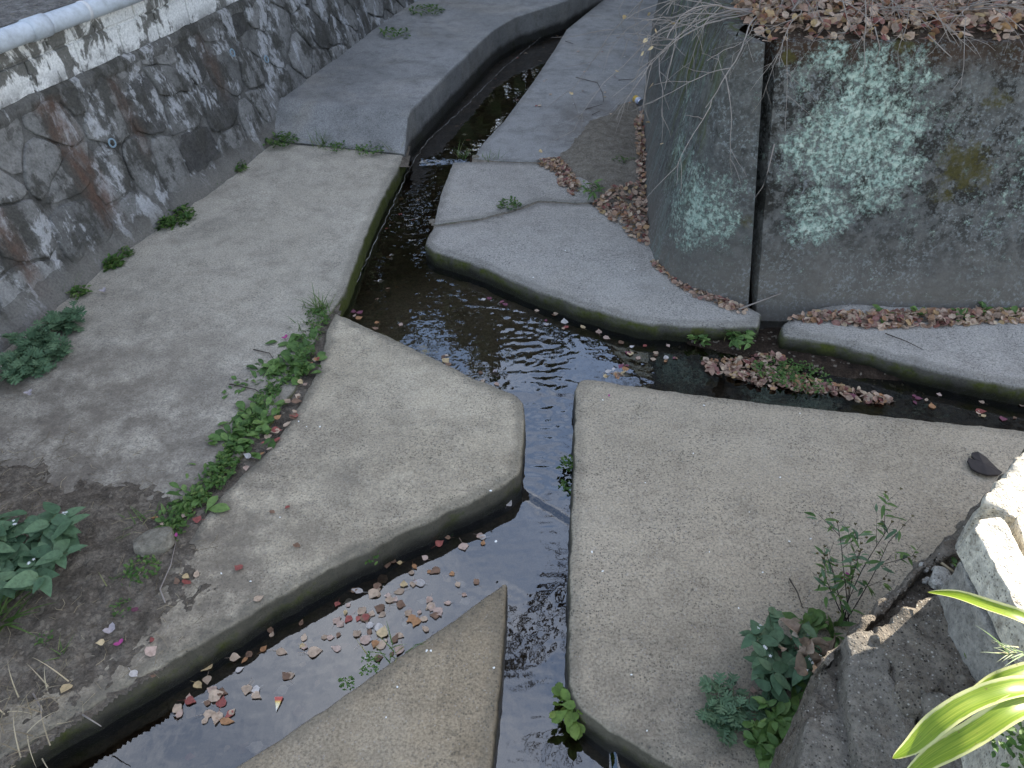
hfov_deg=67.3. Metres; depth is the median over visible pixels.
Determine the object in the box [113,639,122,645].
petal
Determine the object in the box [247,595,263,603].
fallen leaf
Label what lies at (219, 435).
weed
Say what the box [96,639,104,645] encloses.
fallen leaf
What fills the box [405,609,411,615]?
fallen leaf
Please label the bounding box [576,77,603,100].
twig
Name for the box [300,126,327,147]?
grass tuft
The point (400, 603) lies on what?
fallen leaf
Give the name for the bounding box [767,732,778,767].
weed
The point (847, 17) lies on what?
twig
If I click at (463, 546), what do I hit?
fallen leaf
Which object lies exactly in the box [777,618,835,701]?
dead plant
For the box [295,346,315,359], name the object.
ground weed
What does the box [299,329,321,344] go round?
ground weed
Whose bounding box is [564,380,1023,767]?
pavement
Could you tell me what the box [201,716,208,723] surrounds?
fallen leaf
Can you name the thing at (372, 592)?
fallen leaf
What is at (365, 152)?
ground weed
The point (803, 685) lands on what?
weed
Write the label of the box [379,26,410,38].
ground weed
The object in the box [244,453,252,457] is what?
fallen leaf
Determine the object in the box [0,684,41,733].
grass tuft
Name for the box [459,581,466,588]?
fallen leaf
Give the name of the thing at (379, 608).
fallen leaf
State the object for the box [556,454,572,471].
ground weed
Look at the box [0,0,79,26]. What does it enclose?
terrace
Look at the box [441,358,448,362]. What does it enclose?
fallen leaf
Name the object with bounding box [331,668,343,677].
fallen leaf
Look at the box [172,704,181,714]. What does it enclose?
fallen leaf
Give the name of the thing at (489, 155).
grass tuft
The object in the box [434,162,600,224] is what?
pavement
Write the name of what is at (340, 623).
fallen leaf
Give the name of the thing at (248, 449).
weed
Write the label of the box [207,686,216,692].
fallen leaf
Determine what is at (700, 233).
concrete retaining wall
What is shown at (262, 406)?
ground weed
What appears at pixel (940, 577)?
rock
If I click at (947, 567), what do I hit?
stick
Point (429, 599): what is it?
fallen leaf
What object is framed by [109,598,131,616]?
ground weed
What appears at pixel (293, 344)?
weed
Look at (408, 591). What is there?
fallen leaf
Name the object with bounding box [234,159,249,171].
ground weed
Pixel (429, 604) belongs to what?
fallen leaf
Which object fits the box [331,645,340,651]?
fallen leaf
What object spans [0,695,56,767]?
grass tuft
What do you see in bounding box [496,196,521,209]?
ground weed
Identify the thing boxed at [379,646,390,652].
fallen leaf
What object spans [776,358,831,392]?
ground weed
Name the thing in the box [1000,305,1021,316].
weed
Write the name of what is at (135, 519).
grass tuft
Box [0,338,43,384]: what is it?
mugwort
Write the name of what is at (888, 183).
concrete retaining wall
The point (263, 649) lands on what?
fallen leaf
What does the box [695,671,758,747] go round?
mugwort
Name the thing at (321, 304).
grass tuft
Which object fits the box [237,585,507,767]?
pavement
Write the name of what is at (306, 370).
ground weed
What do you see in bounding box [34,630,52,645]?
ground weed
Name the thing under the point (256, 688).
fallen leaf
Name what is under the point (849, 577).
bur marigold
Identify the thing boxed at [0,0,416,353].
stone retaining wall
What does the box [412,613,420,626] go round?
fallen leaf
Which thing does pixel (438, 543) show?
fallen leaf
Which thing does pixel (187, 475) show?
weed
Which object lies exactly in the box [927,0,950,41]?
twig
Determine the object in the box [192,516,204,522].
fallen leaf
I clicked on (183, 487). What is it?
weed
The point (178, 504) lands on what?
ground weed
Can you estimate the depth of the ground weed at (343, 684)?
2.90 m
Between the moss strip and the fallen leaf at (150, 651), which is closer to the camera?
the fallen leaf at (150, 651)
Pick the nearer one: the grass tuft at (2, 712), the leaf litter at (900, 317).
the grass tuft at (2, 712)
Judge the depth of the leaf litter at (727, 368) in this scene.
4.41 m
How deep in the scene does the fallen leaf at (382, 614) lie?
3.26 m
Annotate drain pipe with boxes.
[0,0,143,53]
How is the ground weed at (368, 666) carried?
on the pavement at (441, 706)
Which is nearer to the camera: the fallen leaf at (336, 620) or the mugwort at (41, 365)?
the fallen leaf at (336, 620)
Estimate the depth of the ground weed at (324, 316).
4.66 m
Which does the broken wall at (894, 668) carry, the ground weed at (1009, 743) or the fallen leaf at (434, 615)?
the ground weed at (1009, 743)
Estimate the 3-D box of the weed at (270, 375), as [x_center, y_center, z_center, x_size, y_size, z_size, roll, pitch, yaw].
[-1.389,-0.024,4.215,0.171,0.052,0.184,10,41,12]
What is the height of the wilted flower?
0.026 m
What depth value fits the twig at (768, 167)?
4.44 m
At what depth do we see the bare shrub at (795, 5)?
4.01 m
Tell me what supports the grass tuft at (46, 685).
on the soil at (104, 551)
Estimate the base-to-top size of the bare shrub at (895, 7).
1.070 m
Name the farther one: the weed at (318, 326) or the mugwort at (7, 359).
the weed at (318, 326)
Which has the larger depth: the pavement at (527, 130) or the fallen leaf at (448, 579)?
the pavement at (527, 130)
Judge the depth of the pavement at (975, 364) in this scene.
4.44 m
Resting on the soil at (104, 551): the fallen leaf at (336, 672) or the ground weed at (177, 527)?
the ground weed at (177, 527)
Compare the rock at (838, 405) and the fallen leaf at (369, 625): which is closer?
the fallen leaf at (369, 625)
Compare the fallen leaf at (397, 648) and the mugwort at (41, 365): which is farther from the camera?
the mugwort at (41, 365)
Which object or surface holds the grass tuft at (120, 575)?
on the soil at (104, 551)
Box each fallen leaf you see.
[60,682,72,692]
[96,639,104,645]
[128,667,137,676]
[140,646,156,659]
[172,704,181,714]
[174,577,179,584]
[176,709,182,717]
[178,696,195,704]
[182,579,190,586]
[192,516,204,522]
[192,681,201,687]
[197,709,215,717]
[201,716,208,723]
[202,671,211,684]
[202,689,223,702]
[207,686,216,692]
[211,708,222,724]
[216,696,225,713]
[217,687,227,695]
[218,717,234,724]
[230,653,239,660]
[234,564,242,570]
[235,667,243,672]
[241,682,251,694]
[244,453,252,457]
[245,651,252,657]
[245,741,262,752]
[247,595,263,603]
[251,685,259,692]
[251,691,260,697]
[259,645,266,652]
[269,648,286,654]
[274,683,293,694]
[282,672,292,681]
[291,398,300,403]
[298,646,321,656]
[301,633,306,640]
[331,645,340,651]
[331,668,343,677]
[332,616,340,625]
[336,620,343,626]
[343,598,351,603]
[343,614,356,622]
[345,615,352,622]
[352,588,362,592]
[353,630,360,638]
[354,635,370,648]
[355,620,363,628]
[357,607,365,614]
[360,613,369,622]
[360,614,370,621]
[366,622,375,629]
[368,587,378,598]
[371,636,378,647]
[373,582,381,588]
[373,631,379,638]
[374,604,384,611]
[375,623,383,630]
[376,626,387,637]
[376,638,387,648]
[377,574,387,582]
[378,608,388,617]
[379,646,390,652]
[385,596,393,602]
[392,600,405,607]
[392,633,397,641]
[394,587,409,593]
[394,639,403,654]
[400,580,407,587]
[403,587,412,597]
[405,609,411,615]
[406,614,415,621]
[412,579,426,586]
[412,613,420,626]
[417,598,426,603]
[419,616,427,621]
[422,626,428,631]
[426,594,432,602]
[426,602,434,609]
[428,603,435,612]
[429,566,439,573]
[430,612,438,618]
[431,540,443,548]
[433,607,442,615]
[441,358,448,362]
[442,575,450,581]
[458,538,468,549]
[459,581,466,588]
[459,597,473,604]
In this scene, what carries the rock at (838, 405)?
on the stream bed
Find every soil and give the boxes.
[0,458,216,767]
[207,304,340,501]
[399,146,410,166]
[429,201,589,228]
[472,158,537,163]
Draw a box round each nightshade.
[0,502,89,601]
[0,512,15,552]
[739,606,821,702]
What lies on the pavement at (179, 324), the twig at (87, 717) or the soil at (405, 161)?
the soil at (405, 161)
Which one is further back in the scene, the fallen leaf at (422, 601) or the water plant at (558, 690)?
the fallen leaf at (422, 601)
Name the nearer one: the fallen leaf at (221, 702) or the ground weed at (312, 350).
the fallen leaf at (221, 702)
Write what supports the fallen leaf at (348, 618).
on the stream
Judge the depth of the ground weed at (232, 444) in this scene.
3.81 m
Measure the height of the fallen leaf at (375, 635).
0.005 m
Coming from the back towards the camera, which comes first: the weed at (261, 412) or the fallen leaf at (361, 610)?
the weed at (261, 412)
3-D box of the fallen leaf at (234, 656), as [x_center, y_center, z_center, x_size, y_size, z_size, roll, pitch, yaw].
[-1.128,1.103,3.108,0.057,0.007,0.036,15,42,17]
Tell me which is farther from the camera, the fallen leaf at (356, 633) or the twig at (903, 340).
the twig at (903, 340)
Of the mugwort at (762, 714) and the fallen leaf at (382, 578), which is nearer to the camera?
the mugwort at (762, 714)
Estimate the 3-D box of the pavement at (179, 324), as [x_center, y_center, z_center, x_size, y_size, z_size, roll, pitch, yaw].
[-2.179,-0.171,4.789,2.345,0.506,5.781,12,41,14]
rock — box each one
[133,527,174,556]
[835,403,842,407]
[928,566,950,589]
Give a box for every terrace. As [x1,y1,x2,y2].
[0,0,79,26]
[740,0,1023,38]
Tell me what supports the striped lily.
on the broken wall at (894, 668)
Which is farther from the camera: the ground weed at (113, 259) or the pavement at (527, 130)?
the pavement at (527, 130)
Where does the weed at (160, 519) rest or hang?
on the soil at (104, 551)
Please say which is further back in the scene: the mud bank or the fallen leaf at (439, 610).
the mud bank
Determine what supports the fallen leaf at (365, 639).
on the stream
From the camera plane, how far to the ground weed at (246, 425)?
3.90 m
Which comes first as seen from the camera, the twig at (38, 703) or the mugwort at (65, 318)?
the twig at (38, 703)
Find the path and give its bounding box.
[275,0,602,172]
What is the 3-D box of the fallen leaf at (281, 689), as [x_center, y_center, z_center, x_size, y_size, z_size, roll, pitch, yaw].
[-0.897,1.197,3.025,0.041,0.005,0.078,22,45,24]
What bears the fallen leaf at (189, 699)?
on the stream
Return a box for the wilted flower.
[102,622,114,633]
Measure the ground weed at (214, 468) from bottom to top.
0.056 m
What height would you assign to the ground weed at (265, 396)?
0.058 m
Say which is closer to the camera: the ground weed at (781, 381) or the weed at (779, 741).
the weed at (779, 741)
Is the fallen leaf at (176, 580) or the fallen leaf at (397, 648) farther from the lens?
the fallen leaf at (176, 580)
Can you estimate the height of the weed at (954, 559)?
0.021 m
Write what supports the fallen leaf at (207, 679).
on the stream
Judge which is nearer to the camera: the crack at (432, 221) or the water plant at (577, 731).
the water plant at (577, 731)
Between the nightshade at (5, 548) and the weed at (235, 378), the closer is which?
the nightshade at (5, 548)
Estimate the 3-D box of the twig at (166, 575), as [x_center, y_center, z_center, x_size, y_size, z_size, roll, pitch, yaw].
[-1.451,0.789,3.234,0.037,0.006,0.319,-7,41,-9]
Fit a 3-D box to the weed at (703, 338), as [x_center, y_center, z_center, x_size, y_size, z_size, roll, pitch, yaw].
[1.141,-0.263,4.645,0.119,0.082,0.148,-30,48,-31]
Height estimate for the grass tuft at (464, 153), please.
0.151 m
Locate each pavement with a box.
[0,144,408,526]
[0,314,525,767]
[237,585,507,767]
[425,203,760,347]
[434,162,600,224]
[474,0,657,162]
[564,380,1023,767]
[777,304,1023,413]
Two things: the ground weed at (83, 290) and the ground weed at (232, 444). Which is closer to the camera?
the ground weed at (232, 444)
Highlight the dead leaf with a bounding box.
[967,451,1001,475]
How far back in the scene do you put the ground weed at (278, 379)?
4.20 m
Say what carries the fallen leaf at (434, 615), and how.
on the stream
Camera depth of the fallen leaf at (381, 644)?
3.15 m
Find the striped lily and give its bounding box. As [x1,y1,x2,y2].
[892,589,1023,767]
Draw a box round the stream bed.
[53,23,1023,767]
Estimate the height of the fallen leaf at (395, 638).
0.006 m
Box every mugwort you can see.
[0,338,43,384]
[2,324,59,353]
[5,352,56,383]
[30,335,72,362]
[32,300,86,335]
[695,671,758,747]
[749,677,794,720]
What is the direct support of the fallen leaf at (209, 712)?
on the stream
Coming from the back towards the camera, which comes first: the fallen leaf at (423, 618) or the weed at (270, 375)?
the weed at (270, 375)
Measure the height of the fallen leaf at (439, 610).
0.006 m
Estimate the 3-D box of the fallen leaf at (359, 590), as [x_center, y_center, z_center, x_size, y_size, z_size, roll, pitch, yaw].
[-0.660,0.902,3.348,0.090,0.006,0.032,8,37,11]
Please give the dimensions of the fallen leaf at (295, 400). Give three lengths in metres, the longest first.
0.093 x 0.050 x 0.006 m
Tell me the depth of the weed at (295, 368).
4.29 m
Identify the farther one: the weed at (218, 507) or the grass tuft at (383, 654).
the weed at (218, 507)
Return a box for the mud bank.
[668,327,924,398]
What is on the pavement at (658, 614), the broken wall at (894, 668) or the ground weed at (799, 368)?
the broken wall at (894, 668)
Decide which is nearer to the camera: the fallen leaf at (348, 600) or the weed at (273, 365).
the fallen leaf at (348, 600)
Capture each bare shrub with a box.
[539,0,790,204]
[544,0,710,125]
[710,0,921,141]
[777,0,1023,94]
[882,0,1023,91]
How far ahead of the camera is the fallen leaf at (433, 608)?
3.29 m
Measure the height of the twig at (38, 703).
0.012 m
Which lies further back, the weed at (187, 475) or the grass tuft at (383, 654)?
the weed at (187, 475)
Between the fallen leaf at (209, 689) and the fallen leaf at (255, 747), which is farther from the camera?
the fallen leaf at (209, 689)
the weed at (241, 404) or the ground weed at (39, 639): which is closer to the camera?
the ground weed at (39, 639)
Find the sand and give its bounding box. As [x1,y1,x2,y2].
[556,101,645,209]
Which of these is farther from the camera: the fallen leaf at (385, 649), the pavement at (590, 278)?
the pavement at (590, 278)
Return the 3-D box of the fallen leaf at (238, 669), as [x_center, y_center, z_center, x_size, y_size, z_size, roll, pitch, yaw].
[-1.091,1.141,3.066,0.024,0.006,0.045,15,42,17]
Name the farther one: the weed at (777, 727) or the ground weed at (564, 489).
the ground weed at (564, 489)
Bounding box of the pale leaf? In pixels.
[489,369,498,375]
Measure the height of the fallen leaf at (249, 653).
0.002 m
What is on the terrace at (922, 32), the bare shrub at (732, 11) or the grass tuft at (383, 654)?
the bare shrub at (732, 11)
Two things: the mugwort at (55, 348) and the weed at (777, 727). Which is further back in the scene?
the mugwort at (55, 348)
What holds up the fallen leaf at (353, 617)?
on the stream
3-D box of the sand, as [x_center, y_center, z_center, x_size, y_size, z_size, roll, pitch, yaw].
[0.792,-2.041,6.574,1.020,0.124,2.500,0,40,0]
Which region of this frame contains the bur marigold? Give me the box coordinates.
[804,487,921,620]
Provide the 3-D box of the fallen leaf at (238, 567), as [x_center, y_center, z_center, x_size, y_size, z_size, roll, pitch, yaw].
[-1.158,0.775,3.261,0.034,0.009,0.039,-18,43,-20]
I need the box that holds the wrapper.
[275,697,282,710]
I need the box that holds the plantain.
[782,608,837,655]
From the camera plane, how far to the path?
7.57 m
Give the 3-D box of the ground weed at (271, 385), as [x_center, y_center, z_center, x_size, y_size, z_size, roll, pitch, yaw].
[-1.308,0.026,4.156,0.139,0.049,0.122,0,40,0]
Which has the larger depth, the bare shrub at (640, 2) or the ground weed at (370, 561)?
the bare shrub at (640, 2)
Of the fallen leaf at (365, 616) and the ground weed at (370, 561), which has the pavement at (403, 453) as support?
the ground weed at (370, 561)
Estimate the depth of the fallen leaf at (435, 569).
3.43 m
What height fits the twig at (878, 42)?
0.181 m
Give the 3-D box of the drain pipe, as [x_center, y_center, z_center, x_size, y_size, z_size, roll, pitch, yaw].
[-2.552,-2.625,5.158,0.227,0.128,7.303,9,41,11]
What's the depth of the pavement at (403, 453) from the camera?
3.55 m
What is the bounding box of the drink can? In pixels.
[632,95,642,105]
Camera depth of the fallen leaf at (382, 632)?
3.19 m
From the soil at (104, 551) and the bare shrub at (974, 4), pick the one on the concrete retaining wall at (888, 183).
the bare shrub at (974, 4)
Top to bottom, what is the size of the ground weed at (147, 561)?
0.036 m
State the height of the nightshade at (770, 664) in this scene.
0.194 m
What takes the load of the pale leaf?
on the stream
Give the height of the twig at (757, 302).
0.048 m
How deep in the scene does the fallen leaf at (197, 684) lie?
3.02 m
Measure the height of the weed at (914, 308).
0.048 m
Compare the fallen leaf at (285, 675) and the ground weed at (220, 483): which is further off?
the ground weed at (220, 483)
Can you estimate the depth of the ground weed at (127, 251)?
5.22 m
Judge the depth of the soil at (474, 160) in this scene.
6.42 m
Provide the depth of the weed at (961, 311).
4.67 m
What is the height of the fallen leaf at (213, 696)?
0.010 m
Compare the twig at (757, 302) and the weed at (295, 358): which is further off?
the twig at (757, 302)
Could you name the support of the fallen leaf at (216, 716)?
on the stream
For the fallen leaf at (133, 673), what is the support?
on the pavement at (403, 453)
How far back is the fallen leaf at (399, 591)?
3.35 m
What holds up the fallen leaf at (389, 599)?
on the stream
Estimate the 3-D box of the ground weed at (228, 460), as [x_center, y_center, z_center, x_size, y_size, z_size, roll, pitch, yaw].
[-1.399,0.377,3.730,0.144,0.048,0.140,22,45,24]
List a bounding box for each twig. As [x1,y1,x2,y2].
[32,693,41,719]
[82,714,101,726]
[159,542,175,602]
[229,383,259,392]
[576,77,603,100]
[738,293,780,309]
[755,144,774,196]
[789,578,802,607]
[842,0,859,37]
[863,0,866,75]
[874,27,879,62]
[885,333,922,349]
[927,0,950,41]
[928,34,951,56]
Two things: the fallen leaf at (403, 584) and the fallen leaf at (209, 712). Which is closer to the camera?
the fallen leaf at (209, 712)
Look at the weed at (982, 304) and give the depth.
4.71 m
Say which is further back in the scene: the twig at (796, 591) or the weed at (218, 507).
the weed at (218, 507)
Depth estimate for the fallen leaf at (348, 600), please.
3.33 m
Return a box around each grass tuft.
[0,577,55,636]
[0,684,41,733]
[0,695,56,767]
[8,652,76,716]
[43,633,73,661]
[99,558,137,586]
[116,507,154,539]
[148,501,172,518]
[285,315,315,337]
[291,285,338,315]
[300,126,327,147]
[358,621,424,664]
[451,139,475,158]
[482,149,505,161]
[977,626,1023,664]
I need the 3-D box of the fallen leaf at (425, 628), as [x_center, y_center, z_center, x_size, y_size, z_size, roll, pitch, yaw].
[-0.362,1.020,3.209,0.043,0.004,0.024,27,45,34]
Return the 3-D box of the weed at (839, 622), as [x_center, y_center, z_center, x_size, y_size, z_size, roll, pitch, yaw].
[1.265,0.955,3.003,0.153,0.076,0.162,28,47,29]
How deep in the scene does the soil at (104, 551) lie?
3.12 m
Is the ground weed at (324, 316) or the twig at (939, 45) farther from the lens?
the ground weed at (324, 316)
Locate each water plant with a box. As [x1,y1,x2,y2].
[549,682,582,733]
[557,696,585,739]
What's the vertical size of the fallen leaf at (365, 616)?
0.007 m
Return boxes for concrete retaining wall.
[642,0,764,305]
[747,25,1023,327]
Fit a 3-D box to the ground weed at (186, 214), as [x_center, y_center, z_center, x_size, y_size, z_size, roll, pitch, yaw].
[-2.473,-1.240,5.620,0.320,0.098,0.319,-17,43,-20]
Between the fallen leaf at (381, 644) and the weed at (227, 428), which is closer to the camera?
the fallen leaf at (381, 644)
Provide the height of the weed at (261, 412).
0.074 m
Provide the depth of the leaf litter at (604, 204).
5.76 m
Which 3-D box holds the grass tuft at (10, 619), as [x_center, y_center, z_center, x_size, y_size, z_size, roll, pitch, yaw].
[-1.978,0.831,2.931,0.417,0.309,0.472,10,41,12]
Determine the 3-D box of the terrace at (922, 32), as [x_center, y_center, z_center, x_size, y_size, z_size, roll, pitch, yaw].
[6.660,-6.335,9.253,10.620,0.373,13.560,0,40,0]
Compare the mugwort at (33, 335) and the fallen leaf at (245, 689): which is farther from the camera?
the mugwort at (33, 335)
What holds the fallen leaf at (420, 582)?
on the stream
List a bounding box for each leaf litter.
[536,157,581,194]
[592,110,649,245]
[650,259,747,313]
[701,350,894,404]
[730,0,1023,41]
[787,306,1023,330]
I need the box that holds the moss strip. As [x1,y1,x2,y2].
[357,37,540,280]
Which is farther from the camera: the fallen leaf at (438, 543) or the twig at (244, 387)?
the twig at (244, 387)
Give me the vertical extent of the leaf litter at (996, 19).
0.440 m
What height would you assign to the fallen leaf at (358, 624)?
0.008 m
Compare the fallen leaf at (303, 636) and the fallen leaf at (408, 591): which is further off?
the fallen leaf at (408, 591)
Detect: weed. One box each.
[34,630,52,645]
[66,285,92,299]
[101,253,126,271]
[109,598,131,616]
[116,245,134,256]
[122,554,161,583]
[153,510,183,528]
[154,216,176,230]
[155,518,189,541]
[159,203,195,226]
[160,503,193,524]
[165,491,229,512]
[166,492,205,519]
[169,482,207,510]
[185,484,210,506]
[186,462,217,479]
[194,470,226,495]
[202,460,235,487]
[205,427,260,460]
[208,441,251,479]
[208,451,239,472]
[217,416,271,446]
[222,371,255,398]
[222,438,250,457]
[229,418,260,437]
[230,414,275,454]
[232,406,280,433]
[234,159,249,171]
[235,394,286,415]
[238,403,269,425]
[245,370,277,385]
[246,354,289,376]
[251,387,281,408]
[259,383,282,395]
[263,131,299,147]
[265,326,317,352]
[266,368,293,388]
[268,350,325,382]
[279,346,326,384]
[287,360,311,379]
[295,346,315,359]
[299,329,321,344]
[301,324,323,333]
[304,307,330,324]
[310,304,328,315]
[323,140,352,151]
[338,676,354,690]
[355,141,383,155]
[359,651,379,675]
[365,555,379,564]
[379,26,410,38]
[409,3,444,15]
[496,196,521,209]
[554,479,571,497]
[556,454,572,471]
[577,179,605,199]
[687,334,710,346]
[726,329,756,349]
[742,702,785,767]
[751,355,799,384]
[752,695,798,739]
[761,712,783,757]
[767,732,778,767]
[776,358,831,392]
[791,678,809,698]
[821,612,855,643]
[872,304,893,322]
[910,306,926,315]
[951,308,973,321]
[951,557,956,566]
[979,301,992,320]
[991,721,1023,767]
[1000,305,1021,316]
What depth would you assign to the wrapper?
2.96 m
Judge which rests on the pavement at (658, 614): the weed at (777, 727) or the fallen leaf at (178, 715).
the weed at (777, 727)
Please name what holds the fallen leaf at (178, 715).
on the stream
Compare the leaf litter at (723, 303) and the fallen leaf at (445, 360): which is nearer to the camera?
the fallen leaf at (445, 360)
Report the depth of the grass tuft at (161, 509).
3.50 m
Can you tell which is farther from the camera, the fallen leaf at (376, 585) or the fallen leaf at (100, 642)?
the fallen leaf at (376, 585)
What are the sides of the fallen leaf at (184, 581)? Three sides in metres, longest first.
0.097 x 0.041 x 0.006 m
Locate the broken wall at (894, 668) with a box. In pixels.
[770,449,1023,767]
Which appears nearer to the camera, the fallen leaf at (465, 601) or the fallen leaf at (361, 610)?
the fallen leaf at (361, 610)
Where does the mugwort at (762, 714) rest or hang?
on the pavement at (658, 614)
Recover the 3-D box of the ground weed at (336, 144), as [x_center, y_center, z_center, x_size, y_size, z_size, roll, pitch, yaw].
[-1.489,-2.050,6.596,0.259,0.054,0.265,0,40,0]
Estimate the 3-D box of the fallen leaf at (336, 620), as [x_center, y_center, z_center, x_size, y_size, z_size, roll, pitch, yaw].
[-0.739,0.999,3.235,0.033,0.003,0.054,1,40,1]
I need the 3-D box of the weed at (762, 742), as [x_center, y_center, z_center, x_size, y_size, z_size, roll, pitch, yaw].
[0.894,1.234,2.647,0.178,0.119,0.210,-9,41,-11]
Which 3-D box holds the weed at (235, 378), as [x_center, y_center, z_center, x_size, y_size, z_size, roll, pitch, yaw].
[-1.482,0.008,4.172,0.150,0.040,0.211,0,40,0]
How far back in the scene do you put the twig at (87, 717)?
2.75 m
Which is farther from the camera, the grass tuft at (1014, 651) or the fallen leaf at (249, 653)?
the fallen leaf at (249, 653)
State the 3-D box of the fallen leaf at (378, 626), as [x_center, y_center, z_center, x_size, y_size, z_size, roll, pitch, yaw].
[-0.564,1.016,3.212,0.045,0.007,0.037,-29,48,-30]
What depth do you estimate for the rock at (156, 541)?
3.31 m
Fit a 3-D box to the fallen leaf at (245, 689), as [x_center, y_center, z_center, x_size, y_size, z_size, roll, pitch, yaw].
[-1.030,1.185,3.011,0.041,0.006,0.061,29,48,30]
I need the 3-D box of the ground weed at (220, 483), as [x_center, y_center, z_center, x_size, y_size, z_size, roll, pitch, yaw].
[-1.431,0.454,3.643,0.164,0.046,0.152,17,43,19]
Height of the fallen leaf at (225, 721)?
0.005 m
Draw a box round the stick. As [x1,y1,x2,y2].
[941,562,953,572]
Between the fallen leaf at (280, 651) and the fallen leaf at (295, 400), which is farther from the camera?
the fallen leaf at (295, 400)
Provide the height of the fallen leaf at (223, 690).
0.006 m
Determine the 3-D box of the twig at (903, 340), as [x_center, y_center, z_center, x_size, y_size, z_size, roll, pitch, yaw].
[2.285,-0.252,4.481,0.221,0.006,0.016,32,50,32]
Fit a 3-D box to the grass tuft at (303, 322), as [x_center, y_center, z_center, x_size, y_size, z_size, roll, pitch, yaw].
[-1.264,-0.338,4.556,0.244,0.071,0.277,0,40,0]
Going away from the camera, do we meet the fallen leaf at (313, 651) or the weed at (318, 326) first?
the fallen leaf at (313, 651)
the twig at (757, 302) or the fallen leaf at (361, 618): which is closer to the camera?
the fallen leaf at (361, 618)
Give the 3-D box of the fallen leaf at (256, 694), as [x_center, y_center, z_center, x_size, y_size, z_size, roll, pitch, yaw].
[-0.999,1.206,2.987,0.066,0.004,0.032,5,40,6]
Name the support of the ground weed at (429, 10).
on the path
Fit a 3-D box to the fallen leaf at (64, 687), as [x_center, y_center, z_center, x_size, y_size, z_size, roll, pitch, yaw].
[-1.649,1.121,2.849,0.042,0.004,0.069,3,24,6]
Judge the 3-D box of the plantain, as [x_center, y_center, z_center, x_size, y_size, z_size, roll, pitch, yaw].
[1.161,0.952,3.011,0.191,0.092,0.242,0,40,0]
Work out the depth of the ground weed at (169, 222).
5.52 m
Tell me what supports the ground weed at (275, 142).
on the path
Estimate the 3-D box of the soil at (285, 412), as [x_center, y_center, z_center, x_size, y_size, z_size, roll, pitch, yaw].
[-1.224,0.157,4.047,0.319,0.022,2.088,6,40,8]
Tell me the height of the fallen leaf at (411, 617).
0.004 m
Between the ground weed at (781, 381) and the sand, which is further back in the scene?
the sand
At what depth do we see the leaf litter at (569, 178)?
6.19 m
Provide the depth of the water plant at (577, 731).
2.81 m
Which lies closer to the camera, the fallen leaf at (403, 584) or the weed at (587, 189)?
the fallen leaf at (403, 584)
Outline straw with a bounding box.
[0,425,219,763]
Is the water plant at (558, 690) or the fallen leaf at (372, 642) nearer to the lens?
the water plant at (558, 690)
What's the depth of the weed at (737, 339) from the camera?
4.59 m
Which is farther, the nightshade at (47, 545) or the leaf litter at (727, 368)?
the leaf litter at (727, 368)
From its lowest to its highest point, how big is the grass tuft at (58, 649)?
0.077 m
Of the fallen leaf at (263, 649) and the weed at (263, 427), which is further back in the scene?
the weed at (263, 427)
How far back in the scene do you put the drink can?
7.37 m
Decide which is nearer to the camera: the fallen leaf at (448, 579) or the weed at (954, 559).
the weed at (954, 559)
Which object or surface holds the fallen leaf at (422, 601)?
on the stream
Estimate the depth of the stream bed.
3.74 m
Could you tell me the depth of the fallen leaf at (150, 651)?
2.96 m
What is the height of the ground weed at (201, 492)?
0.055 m
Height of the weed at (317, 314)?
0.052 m
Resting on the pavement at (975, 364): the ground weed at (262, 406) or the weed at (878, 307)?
the weed at (878, 307)

